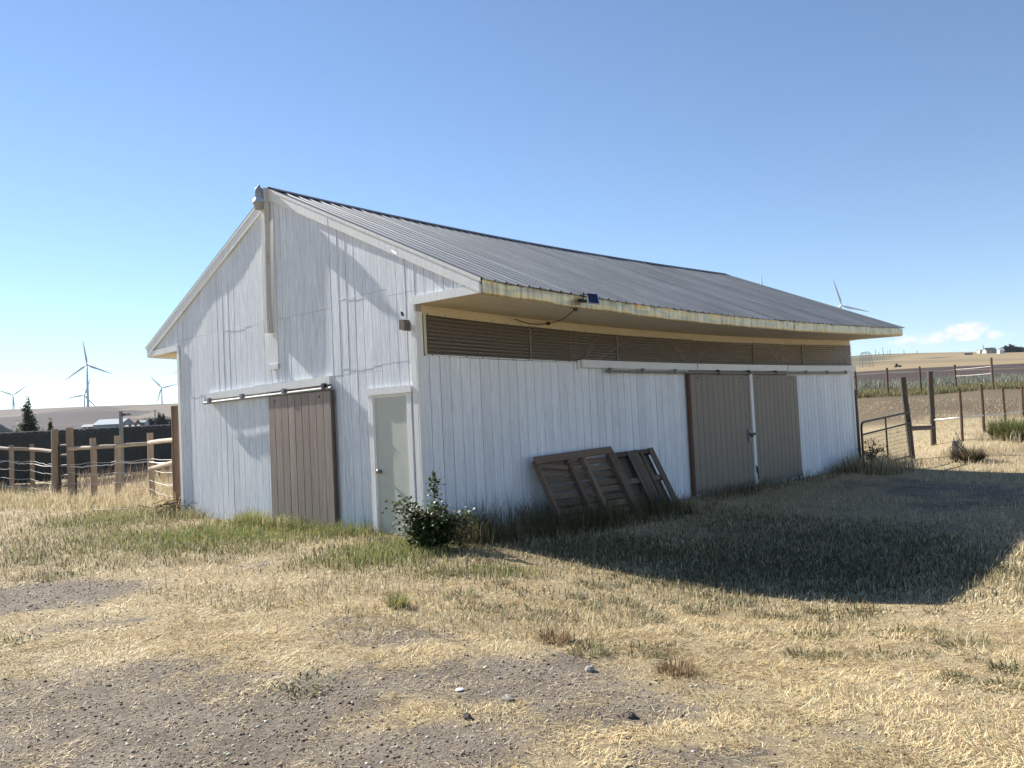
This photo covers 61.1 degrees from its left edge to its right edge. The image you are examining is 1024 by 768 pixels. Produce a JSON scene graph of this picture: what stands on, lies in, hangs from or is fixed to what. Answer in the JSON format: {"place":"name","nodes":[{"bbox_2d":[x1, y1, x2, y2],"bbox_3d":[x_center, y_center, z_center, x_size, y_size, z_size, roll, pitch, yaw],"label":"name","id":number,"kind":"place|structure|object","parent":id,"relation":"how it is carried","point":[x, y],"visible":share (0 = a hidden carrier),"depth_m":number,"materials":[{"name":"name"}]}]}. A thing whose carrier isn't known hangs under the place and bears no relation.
{"place":"outdoors","nodes":[
{"label":"outdoors","id":0,"kind":"place"},
{"bbox_2d":[0,352,1023,767],"bbox_3d":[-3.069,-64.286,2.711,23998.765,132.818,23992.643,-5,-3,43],"label":"ground","id":1,"kind":"structure","parent":0,"point":[78,418],"depth_m":6.23,"materials":[{"name":"plant"}]},
{"bbox_2d":[0,424,12,433],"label":"shingled house","id":2,"kind":"structure","parent":1,"relation":"on","point":[3,429],"depth_m":52.44,"materials":[{"name":"grey"}]},
{"bbox_2d":[1,385,26,408],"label":"wind turbine","id":3,"kind":"object","parent":1,"relation":"on","point":[13,404],"visible":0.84,"depth_m":2451.40,"materials":[{"name":"white paint"}]},
{"bbox_2d":[0,632,47,648],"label":"weed clump","id":4,"kind":"object","parent":1,"relation":"on","point":[19,637],"visible":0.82,"depth_m":7.10,"materials":[{"name":"beige plant"}]},
{"bbox_2d":[14,396,42,432],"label":"conifer tree","id":5,"kind":"object","parent":1,"relation":"on","point":[29,424],"visible":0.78,"depth_m":119.72,"materials":[{"name":"green plant"}]},
{"bbox_2d":[0,429,58,496],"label":"rail fence","id":6,"kind":"object","parent":1,"relation":"on","point":[53,450],"visible":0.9,"depth_m":28.86,"materials":[{"name":"brown wood"}]},
{"bbox_2d":[19,558,42,565],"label":"weed clump","id":7,"kind":"object","parent":1,"relation":"on","point":[29,563],"visible":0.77,"depth_m":11.30,"materials":[{"name":"beige plant"}]},
{"bbox_2d":[34,573,62,581],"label":"weed clump","id":8,"kind":"object","parent":1,"relation":"on","point":[49,579],"visible":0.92,"depth_m":10.05,"materials":[{"name":"beige plant"}]},
{"bbox_2d":[46,418,53,431],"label":"young tree","id":9,"kind":"object","parent":1,"relation":"on","point":[50,426],"visible":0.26,"depth_m":119.97,"materials":[{"name":"green plant"}]},
{"bbox_2d":[66,380,94,405],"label":"wind turbine","id":10,"kind":"object","parent":1,"relation":"on","point":[82,395],"visible":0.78,"depth_m":2150.95,"materials":[{"name":"white paint"}]},
{"bbox_2d":[0,424,171,484],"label":"slat fence","id":11,"kind":"object","parent":1,"relation":"on","point":[82,437],"visible":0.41,"depth_m":33.27,"materials":[{"name":"metal"}]},
{"bbox_2d":[81,424,92,430],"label":"white cottage","id":12,"kind":"structure","parent":1,"relation":"on","point":[87,426],"depth_m":360.35,"materials":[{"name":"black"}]},
{"bbox_2d":[66,342,111,406],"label":"wind turbine","id":13,"kind":"object","parent":1,"relation":"on","point":[87,383],"visible":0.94,"depth_m":1560.86,"materials":[{"name":"white paint"}]},
{"bbox_2d":[93,418,134,429],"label":"metal shed","id":14,"kind":"structure","parent":1,"relation":"on","point":[103,423],"depth_m":332.55,"materials":[{"name":"white metal"}]},
{"bbox_2d":[66,406,180,506],"bbox_3d":[-9.971,2.129,23.409,1.582,2.709,9.433,-1,-3,-40],"label":"rail fence","id":15,"kind":"object","parent":1,"relation":"on","point":[118,445],"visible":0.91,"depth_m":24.92,"materials":[{"name":"brown wood"}]},
{"bbox_2d":[58,443,76,494],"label":"tube gate","id":16,"kind":"structure","parent":15,"relation":"attached to","point":[59,460],"depth_m":26.50,"materials":[{"name":"metal"}]},
{"bbox_2d":[119,411,130,486],"bbox_3d":[-13.347,2.343,29.994,0.312,2.820,0.325,-5,-3,43],"label":"metal pole","id":17,"kind":"object","parent":1,"relation":"on","point":[121,414],"visible":0.81,"depth_m":29.96,"materials":[{"name":"metal"}]},
{"bbox_2d":[131,419,140,424],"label":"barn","id":18,"kind":"structure","parent":1,"relation":"on","point":[136,421],"depth_m":423.22,"materials":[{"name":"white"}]},
{"bbox_2d":[139,420,148,425],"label":"white house","id":19,"kind":"structure","parent":1,"relation":"on","point":[144,422],"depth_m":441.17,"materials":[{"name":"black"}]},
{"bbox_2d":[141,415,157,424],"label":"farmyard tree","id":20,"kind":"object","parent":1,"relation":"on","point":[149,419],"visible":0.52,"depth_m":477.48,"materials":[{"name":"green plant"}]},
{"bbox_2d":[154,412,161,424],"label":"farmyard tree","id":21,"kind":"object","parent":1,"relation":"on","point":[159,416],"visible":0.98,"depth_m":479.51,"materials":[{"name":"green plant"}]},
{"bbox_2d":[160,413,165,424],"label":"farmyard tree","id":22,"kind":"object","parent":1,"relation":"on","point":[163,418],"visible":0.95,"depth_m":479.59,"materials":[{"name":"green plant"}]},
{"bbox_2d":[152,378,176,403],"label":"wind turbine","id":23,"kind":"object","parent":1,"relation":"on","point":[160,391],"visible":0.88,"depth_m":2301.30,"materials":[{"name":"white paint"}]},
{"bbox_2d":[160,417,170,424],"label":"farmyard tree","id":24,"kind":"object","parent":1,"relation":"on","point":[167,421],"visible":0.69,"depth_m":477.83,"materials":[{"name":"green plant"}]},
{"bbox_2d":[136,498,202,518],"bbox_3d":[-6.626,2.455,17.128,2.310,0.495,1.346,-5,-3,43],"label":"brush pile","id":25,"kind":"object","parent":1,"relation":"on","point":[172,504],"visible":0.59,"depth_m":17.12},
{"bbox_2d":[265,668,338,699],"bbox_3d":[-1.287,1.881,5.387,0.525,0.127,0.457,-5,-3,42],"label":"weed clump","id":26,"kind":"object","parent":1,"relation":"on","point":[297,683],"visible":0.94,"depth_m":5.39,"materials":[{"name":"beige plant"}]},
{"bbox_2d":[380,589,415,609],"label":"grass tuft","id":27,"kind":"object","parent":1,"relation":"on","point":[403,600],"visible":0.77,"depth_m":7.56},
{"bbox_2d":[381,468,484,550],"bbox_3d":[-0.956,1.611,11.251,1.267,1.080,1.225,-5,-3,43],"label":"bramble bush","id":28,"kind":"object","parent":1,"relation":"on","point":[430,527],"visible":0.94,"depth_m":11.05,"materials":[{"name":"green plant"}]},
{"bbox_2d":[435,567,461,575],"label":"weed clump","id":29,"kind":"object","parent":1,"relation":"on","point":[455,571],"visible":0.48,"depth_m":9.38,"materials":[{"name":"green plant"}]},
{"bbox_2d":[439,587,483,599],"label":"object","id":30,"kind":"object","parent":1,"relation":"on","point":[467,594],"visible":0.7,"depth_m":8.01,"materials":[{"name":"beige plant"}]},
{"bbox_2d":[462,712,471,719],"bbox_3d":[-0.241,1.793,4.677,0.048,0.045,0.075,-2,-3,-18],"label":"stone","id":31,"kind":"object","parent":1,"relation":"on","point":[466,716],"visible":0.98,"depth_m":4.66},
{"bbox_2d":[450,599,507,614],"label":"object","id":32,"kind":"object","parent":1,"relation":"on","point":[480,606],"visible":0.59,"depth_m":7.53,"materials":[{"name":"beige plant"}]},
{"bbox_2d":[484,579,511,585],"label":"weed clump","id":33,"kind":"object","parent":1,"relation":"on","point":[498,582],"visible":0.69,"depth_m":8.73,"materials":[{"name":"beige plant"}]},
{"bbox_2d":[502,694,513,701],"bbox_3d":[-0.022,1.800,4.958,0.069,0.049,0.066,-3,-2,-1],"label":"stone","id":34,"kind":"object","parent":1,"relation":"on","point":[508,697],"visible":0.84,"depth_m":4.94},
{"bbox_2d":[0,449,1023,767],"bbox_3d":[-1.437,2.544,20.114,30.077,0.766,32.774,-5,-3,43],"label":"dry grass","id":35,"kind":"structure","parent":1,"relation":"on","point":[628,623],"depth_m":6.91,"materials":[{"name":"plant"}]},
{"bbox_2d":[0,500,1023,629],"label":"green grass","id":36,"kind":"structure","parent":1,"relation":"on","point":[356,551],"depth_m":11.17,"materials":[{"name":"plant"}]},
{"bbox_2d":[145,187,904,535],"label":"barn","id":37,"kind":"structure","parent":1,"relation":"on","point":[313,381],"depth_m":14.80,"materials":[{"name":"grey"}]},
{"bbox_2d":[252,185,264,209],"bbox_3d":[-4.340,-3.185,14.886,0.224,0.449,0.230,-5,-3,43],"label":"yard light","id":38,"kind":"object","parent":37,"relation":"attached to","point":[258,202],"visible":1,"depth_m":14.82,"materials":[{"name":"grey"}]},
{"bbox_2d":[268,390,339,529],"bbox_3d":[-3.438,1.254,14.192,1.872,2.200,0.062,-5,-3,43],"label":"sliding door","id":39,"kind":"structure","parent":37,"relation":"in","point":[302,428],"depth_m":14.10,"materials":[{"name":"brown wood"}]},
{"bbox_2d":[375,396,411,533],"bbox_3d":[-1.744,1.184,12.657,0.744,1.990,0.118,-5,-3,43],"label":"entry door","id":40,"kind":"structure","parent":37,"relation":"in","point":[392,471],"depth_m":12.69,"materials":[{"name":"white paint"}]},
{"bbox_2d":[399,312,409,330],"bbox_3d":[-1.543,-0.904,12.361,0.160,0.313,0.119,-5,-3,43],"label":"wall floodlight","id":41,"kind":"object","parent":37,"relation":"attached to","point":[404,325],"depth_m":12.30,"materials":[{"name":"grey plastic"}]},
{"bbox_2d":[515,292,599,324],"bbox_3d":[0.616,-1.155,13.413,0.790,0.309,1.796,-2,-3,-24],"label":"solar lamp","id":42,"kind":"object","parent":37,"relation":"attached to","point":[592,298],"visible":1,"depth_m":12.79,"materials":[{"name":"blue"}]},
{"bbox_2d":[685,374,755,496],"bbox_3d":[4.435,1.004,18.116,0.096,2.440,2.572,-5,-3,44],"label":"sliding door","id":43,"kind":"structure","parent":37,"relation":"in","point":[721,436],"depth_m":18.00,"materials":[{"name":"beige paint"}]},
{"bbox_2d":[748,374,802,483],"bbox_3d":[6.051,0.985,19.860,0.078,2.410,2.351,-5,-3,42],"label":"sliding door","id":44,"kind":"structure","parent":37,"relation":"in","point":[774,410],"depth_m":19.80,"materials":[{"name":"beige paint"}]},
{"bbox_2d":[514,593,537,599],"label":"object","id":45,"kind":"object","parent":1,"relation":"on","point":[526,596],"visible":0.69,"depth_m":8.03,"materials":[{"name":"beige plant"}]},
{"bbox_2d":[492,602,562,619],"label":"weed clump","id":46,"kind":"object","parent":1,"relation":"on","point":[515,609],"visible":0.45,"depth_m":7.37,"materials":[{"name":"beige plant"}]},
{"bbox_2d":[534,622,575,644],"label":"dry tuft","id":47,"kind":"object","parent":1,"relation":"on","point":[566,635],"visible":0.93,"depth_m":6.37,"materials":[{"name":"brown plant"}]},
{"bbox_2d":[547,608,582,621],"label":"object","id":48,"kind":"object","parent":1,"relation":"on","point":[567,615],"visible":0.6,"depth_m":7.20,"materials":[{"name":"beige plant"}]},
{"bbox_2d":[565,592,586,599],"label":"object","id":49,"kind":"object","parent":1,"relation":"on","point":[579,596],"visible":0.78,"depth_m":8.22,"materials":[{"name":"beige plant"}]},
{"bbox_2d":[561,636,601,648],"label":"weed clump","id":50,"kind":"object","parent":1,"relation":"on","point":[579,641],"visible":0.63,"depth_m":6.30,"materials":[{"name":"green plant"}]},
{"bbox_2d":[532,446,641,527],"bbox_3d":[1.208,1.683,14.207,0.736,1.226,2.057,-5,-3,43],"label":"pallet","id":51,"kind":"object","parent":1,"relation":"on","point":[564,466],"visible":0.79,"depth_m":14.22,"materials":[{"name":"brown wood"}]},
{"bbox_2d":[569,600,604,610],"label":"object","id":52,"kind":"object","parent":1,"relation":"on","point":[592,604],"visible":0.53,"depth_m":7.80,"materials":[{"name":"beige plant"}]},
{"bbox_2d":[559,635,615,658],"bbox_3d":[0.524,1.841,6.028,0.417,0.152,0.412,-1,-3,-41],"label":"weed clump","id":53,"kind":"object","parent":1,"relation":"on","point":[600,648],"visible":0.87,"depth_m":6.05,"materials":[{"name":"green plant"}]},
{"bbox_2d":[585,665,594,671],"bbox_3d":[0.500,1.828,5.561,0.065,0.056,0.078,-3,-2,2],"label":"stone","id":54,"kind":"object","parent":1,"relation":"on","point":[589,668],"visible":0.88,"depth_m":5.53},
{"bbox_2d":[578,575,610,588],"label":"weed clump","id":55,"kind":"object","parent":1,"relation":"on","point":[591,584],"visible":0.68,"depth_m":8.99,"materials":[{"name":"beige plant"}]},
{"bbox_2d":[602,582,626,587],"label":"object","id":56,"kind":"object","parent":1,"relation":"on","point":[617,585],"visible":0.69,"depth_m":9.20,"materials":[{"name":"beige plant"}]},
{"bbox_2d":[598,618,633,629],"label":"weed clump","id":57,"kind":"object","parent":1,"relation":"on","point":[624,626],"visible":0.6,"depth_m":6.97,"materials":[{"name":"beige plant"}]},
{"bbox_2d":[601,594,641,608],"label":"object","id":58,"kind":"object","parent":1,"relation":"on","point":[632,604],"visible":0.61,"depth_m":8.03,"materials":[{"name":"beige plant"}]},
{"bbox_2d":[626,712,635,718],"bbox_3d":[0.637,1.770,4.630,0.052,0.044,0.071,-3,-2,13],"label":"stone","id":59,"kind":"object","parent":1,"relation":"on","point":[631,715],"visible":0.99,"depth_m":4.61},
{"bbox_2d":[602,638,675,657],"bbox_3d":[0.857,1.889,6.141,0.564,0.136,0.490,-3,-2,-4],"label":"weed clump","id":60,"kind":"object","parent":1,"relation":"on","point":[643,648],"visible":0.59,"depth_m":6.18,"materials":[{"name":"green plant"}]},
{"bbox_2d":[614,605,667,623],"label":"weed clump","id":61,"kind":"object","parent":1,"relation":"on","point":[651,612],"visible":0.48,"depth_m":7.46,"materials":[{"name":"beige plant"}]},
{"bbox_2d":[612,447,680,513],"bbox_3d":[2.375,1.734,15.419,0.651,1.153,1.317,-5,-3,43],"label":"pallet","id":62,"kind":"object","parent":1,"relation":"on","point":[641,471],"visible":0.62,"depth_m":15.45,"materials":[{"name":"brown wood"}]},
{"bbox_2d":[653,597,679,603],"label":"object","id":63,"kind":"object","parent":1,"relation":"on","point":[672,601],"visible":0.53,"depth_m":8.41,"materials":[{"name":"beige plant"}]},
{"bbox_2d":[657,639,684,650],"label":"weed clump","id":64,"kind":"object","parent":1,"relation":"on","point":[672,644],"visible":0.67,"depth_m":6.33,"materials":[{"name":"beige plant"}]},
{"bbox_2d":[647,653,701,677],"bbox_3d":[1.050,1.783,5.515,0.401,0.136,0.370,-2,-3,-17],"label":"dry tuft","id":65,"kind":"object","parent":1,"relation":"on","point":[684,667],"visible":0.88,"depth_m":5.53,"materials":[{"name":"brown plant"}]},
{"bbox_2d":[671,628,695,636],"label":"weed clump","id":66,"kind":"object","parent":1,"relation":"on","point":[683,631],"visible":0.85,"depth_m":6.79,"materials":[{"name":"beige plant"}]},
{"bbox_2d":[677,601,717,615],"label":"weed clump","id":67,"kind":"object","parent":1,"relation":"on","point":[700,610],"visible":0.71,"depth_m":7.87,"materials":[{"name":"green plant"}]},
{"bbox_2d":[700,590,720,598],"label":"weed clump","id":68,"kind":"object","parent":1,"relation":"on","point":[709,594],"visible":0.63,"depth_m":8.91,"materials":[{"name":"beige plant"}]},
{"bbox_2d":[695,620,737,632],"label":"weed clump","id":69,"kind":"object","parent":1,"relation":"on","point":[713,626],"visible":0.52,"depth_m":7.11,"materials":[{"name":"beige plant"}]},
{"bbox_2d":[704,597,755,607],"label":"weed clump","id":70,"kind":"object","parent":1,"relation":"on","point":[731,601],"visible":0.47,"depth_m":8.52,"materials":[{"name":"beige plant"}]},
{"bbox_2d":[722,641,757,649],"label":"weed clump","id":71,"kind":"object","parent":1,"relation":"on","point":[739,645],"visible":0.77,"depth_m":6.38,"materials":[{"name":"beige plant"}]},
{"bbox_2d":[755,627,780,636],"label":"weed clump","id":72,"kind":"object","parent":1,"relation":"on","point":[770,631],"visible":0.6,"depth_m":6.91,"materials":[{"name":"beige plant"}]},
{"bbox_2d":[764,607,810,620],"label":"weed clump","id":73,"kind":"object","parent":1,"relation":"on","point":[789,614],"visible":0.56,"depth_m":7.73,"materials":[{"name":"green plant"}]},
{"bbox_2d":[779,644,823,660],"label":"weed clump","id":74,"kind":"object","parent":1,"relation":"on","point":[799,653],"visible":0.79,"depth_m":6.08,"materials":[{"name":"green plant"}]},
{"bbox_2d":[782,624,837,640],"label":"weed clump","id":75,"kind":"object","parent":1,"relation":"on","point":[810,634],"visible":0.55,"depth_m":6.80,"materials":[{"name":"beige plant"}]},
{"bbox_2d":[795,606,830,614],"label":"weed clump","id":76,"kind":"object","parent":1,"relation":"on","point":[825,608],"visible":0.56,"depth_m":7.98,"materials":[{"name":"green plant"}]},
{"bbox_2d":[807,647,859,664],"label":"weed clump","id":77,"kind":"object","parent":1,"relation":"on","point":[823,649],"visible":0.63,"depth_m":6.06,"materials":[{"name":"beige plant"}]},
{"bbox_2d":[828,628,854,638],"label":"weed clump","id":78,"kind":"object","parent":1,"relation":"on","point":[846,633],"visible":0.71,"depth_m":6.76,"materials":[{"name":"beige plant"}]},
{"bbox_2d":[833,280,868,311],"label":"wind turbine","id":79,"kind":"object","parent":1,"relation":"on","point":[841,305],"visible":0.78,"depth_m":1399.57,"materials":[{"name":"white paint"}]},
{"bbox_2d":[859,352,873,367],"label":"lattice tower","id":80,"kind":"structure","parent":1,"relation":"on","point":[864,358],"depth_m":420.94,"materials":[{"name":"metal"}]},
{"bbox_2d":[856,439,887,465],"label":"corner shrub","id":81,"kind":"object","parent":1,"relation":"on","point":[871,449],"visible":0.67,"depth_m":22.75,"materials":[{"name":"green plant"}]},
{"bbox_2d":[848,606,897,615],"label":"weed clump","id":82,"kind":"object","parent":1,"relation":"on","point":[873,609],"visible":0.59,"depth_m":7.86,"materials":[{"name":"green plant"}]},
{"bbox_2d":[851,641,908,658],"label":"weed clump","id":83,"kind":"object","parent":1,"relation":"on","point":[875,652],"visible":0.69,"depth_m":6.06,"materials":[{"name":"beige plant"}]},
{"bbox_2d":[854,390,912,464],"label":"paddock gate","id":84,"kind":"structure","parent":1,"relation":"on","point":[859,431],"depth_m":24.82,"materials":[{"name":"metal"}]},
{"bbox_2d":[868,622,950,638],"bbox_3d":[3.049,1.943,6.720,0.606,0.147,0.527,-2,-3,-16],"label":"weed clump","id":85,"kind":"object","parent":1,"relation":"on","point":[898,629],"visible":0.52,"depth_m":6.80,"materials":[{"name":"beige plant"}]},
{"bbox_2d":[899,371,936,459],"bbox_3d":[13.376,1.101,28.390,0.292,3.109,4.189,-4,-3,36],"label":"gate brace","id":86,"kind":"object","parent":1,"relation":"on","point":[905,402],"visible":0.87,"depth_m":28.50,"materials":[{"name":"brown wood"}]},
{"bbox_2d":[899,646,937,660],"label":"weed clump","id":87,"kind":"object","parent":1,"relation":"on","point":[915,652],"visible":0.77,"depth_m":6.00,"materials":[{"name":"beige plant"}]},
{"bbox_2d":[854,358,1014,395],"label":"fence","id":88,"kind":"object","parent":1,"relation":"on","point":[955,376],"visible":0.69,"depth_m":51.00,"materials":[{"name":"brown wood"}]},
{"bbox_2d":[923,607,947,614],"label":"weed clump","id":89,"kind":"object","parent":1,"relation":"on","point":[937,610],"visible":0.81,"depth_m":7.55,"materials":[{"name":"beige plant"}]},
{"bbox_2d":[924,626,948,633],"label":"weed clump","id":90,"kind":"object","parent":1,"relation":"on","point":[936,630],"visible":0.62,"depth_m":6.78,"materials":[{"name":"beige plant"}]},
{"bbox_2d":[854,371,1023,390],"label":"sagebrush","id":91,"kind":"object","parent":1,"relation":"on","point":[961,380],"visible":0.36,"depth_m":63.43,"materials":[{"name":"green plant"}]},
{"bbox_2d":[857,381,1023,397],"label":"verge grass","id":92,"kind":"structure","parent":1,"relation":"on","point":[877,392],"depth_m":51.52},
{"bbox_2d":[934,665,981,683],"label":"weed clump","id":93,"kind":"object","parent":1,"relation":"on","point":[957,675],"visible":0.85,"depth_m":5.33,"materials":[{"name":"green plant"}]},
{"bbox_2d":[929,634,1003,655],"bbox_3d":[3.196,1.869,6.134,0.510,0.142,0.586,-3,-2,8],"label":"weed clump","id":94,"kind":"object","parent":1,"relation":"on","point":[942,645],"visible":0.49,"depth_m":6.23,"materials":[{"name":"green plant"}]},
{"bbox_2d":[945,432,993,462],"bbox_3d":[12.758,1.772,24.360,1.672,0.890,1.530,-5,-3,43],"label":"dry bush","id":95,"kind":"object","parent":1,"relation":"on","point":[964,455],"visible":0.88,"depth_m":24.14,"materials":[{"name":"brown plant"}]},
{"bbox_2d":[963,655,988,662],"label":"weed clump","id":96,"kind":"object","parent":1,"relation":"on","point":[975,658],"visible":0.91,"depth_m":5.74,"materials":[{"name":"beige plant"}]},
{"bbox_2d":[934,384,1023,440],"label":"paddock fence","id":97,"kind":"object","parent":1,"relation":"on","point":[983,415],"visible":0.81,"depth_m":31.49,"materials":[{"name":"brown wood"}]},
{"bbox_2d":[982,348,994,352],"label":"farmhouse","id":98,"kind":"object","parent":1,"relation":"on","point":[988,350],"visible":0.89,"depth_m":862.94,"materials":[{"name":"white"}]},
{"bbox_2d":[972,672,1023,693],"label":"weed clump","id":99,"kind":"object","parent":1,"relation":"on","point":[985,683],"visible":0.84,"depth_m":5.12,"materials":[{"name":"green plant"}]},
{"bbox_2d":[996,348,1004,353],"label":"white shed","id":100,"kind":"structure","parent":1,"relation":"on","point":[1000,350],"depth_m":842.47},
{"bbox_2d":[978,656,1023,676],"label":"weed clump","id":101,"kind":"object","parent":1,"relation":"on","point":[1013,666],"visible":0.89,"depth_m":5.46,"materials":[{"name":"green plant"}]},
{"bbox_2d":[978,414,1023,440],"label":"tall green clump","id":102,"kind":"object","parent":1,"relation":"on","point":[999,427],"visible":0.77,"depth_m":28.13,"materials":[{"name":"green plant"}]},
{"bbox_2d":[1015,346,1023,351],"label":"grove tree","id":103,"kind":"object","parent":1,"relation":"on","point":[1021,349],"visible":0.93,"depth_m":879.54,"materials":[{"name":"green plant"}]},
{"bbox_2d":[0,397,1023,548],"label":"tall grass","id":104,"kind":"structure","parent":0,"point":[487,529],"depth_m":17.16,"materials":[{"name":"plant"}]},
{"bbox_2d":[0,518,1023,767],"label":"gravel","id":105,"kind":"structure","parent":0,"point":[302,740],"depth_m":5.07,"materials":[{"name":"gravel"}]},
{"bbox_2d":[0,0,1023,409],"label":"sky","id":106,"kind":"structure","parent":0,"point":[873,148],"materials":[{"name":"blue"}]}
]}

